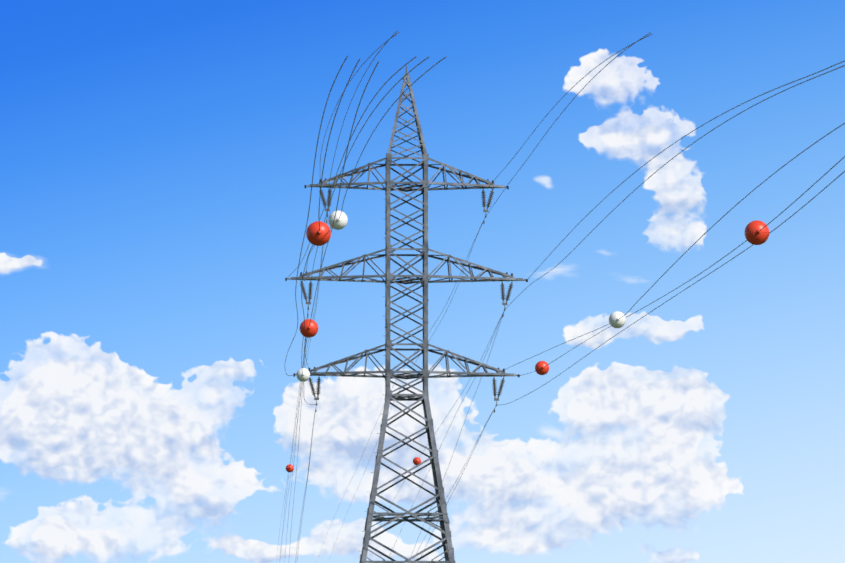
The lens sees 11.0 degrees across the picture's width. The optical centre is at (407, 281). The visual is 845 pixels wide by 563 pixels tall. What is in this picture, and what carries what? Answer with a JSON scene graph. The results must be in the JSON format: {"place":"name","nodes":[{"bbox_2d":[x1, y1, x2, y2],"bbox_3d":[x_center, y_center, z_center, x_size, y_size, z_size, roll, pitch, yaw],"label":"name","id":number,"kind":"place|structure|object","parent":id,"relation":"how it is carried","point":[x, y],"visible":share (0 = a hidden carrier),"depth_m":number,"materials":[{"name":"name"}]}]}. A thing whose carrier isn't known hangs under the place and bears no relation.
{"place":"outdoors","nodes":[
{"label":"outdoors","id":0,"kind":"place"},
{"bbox_2d":[0,0,844,562],"label":"sky","id":1,"kind":"structure","parent":0,"point":[157,157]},
{"label":"ground","id":2,"kind":"structure","parent":0,"visible":0},
{"bbox_2d":[285,65,527,562],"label":"transmission tower","id":3,"kind":"structure","parent":2,"relation":"on","point":[439,496],"depth_m":169.73,"materials":[{"name":"metal"}]},
{"bbox_2d":[276,30,844,562],"bbox_3d":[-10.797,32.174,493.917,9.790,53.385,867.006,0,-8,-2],"label":"conductors","id":4,"kind":"object","parent":3,"relation":"attached to","point":[756,232],"visible":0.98,"depth_m":110.54,"materials":[{"name":"grey"}]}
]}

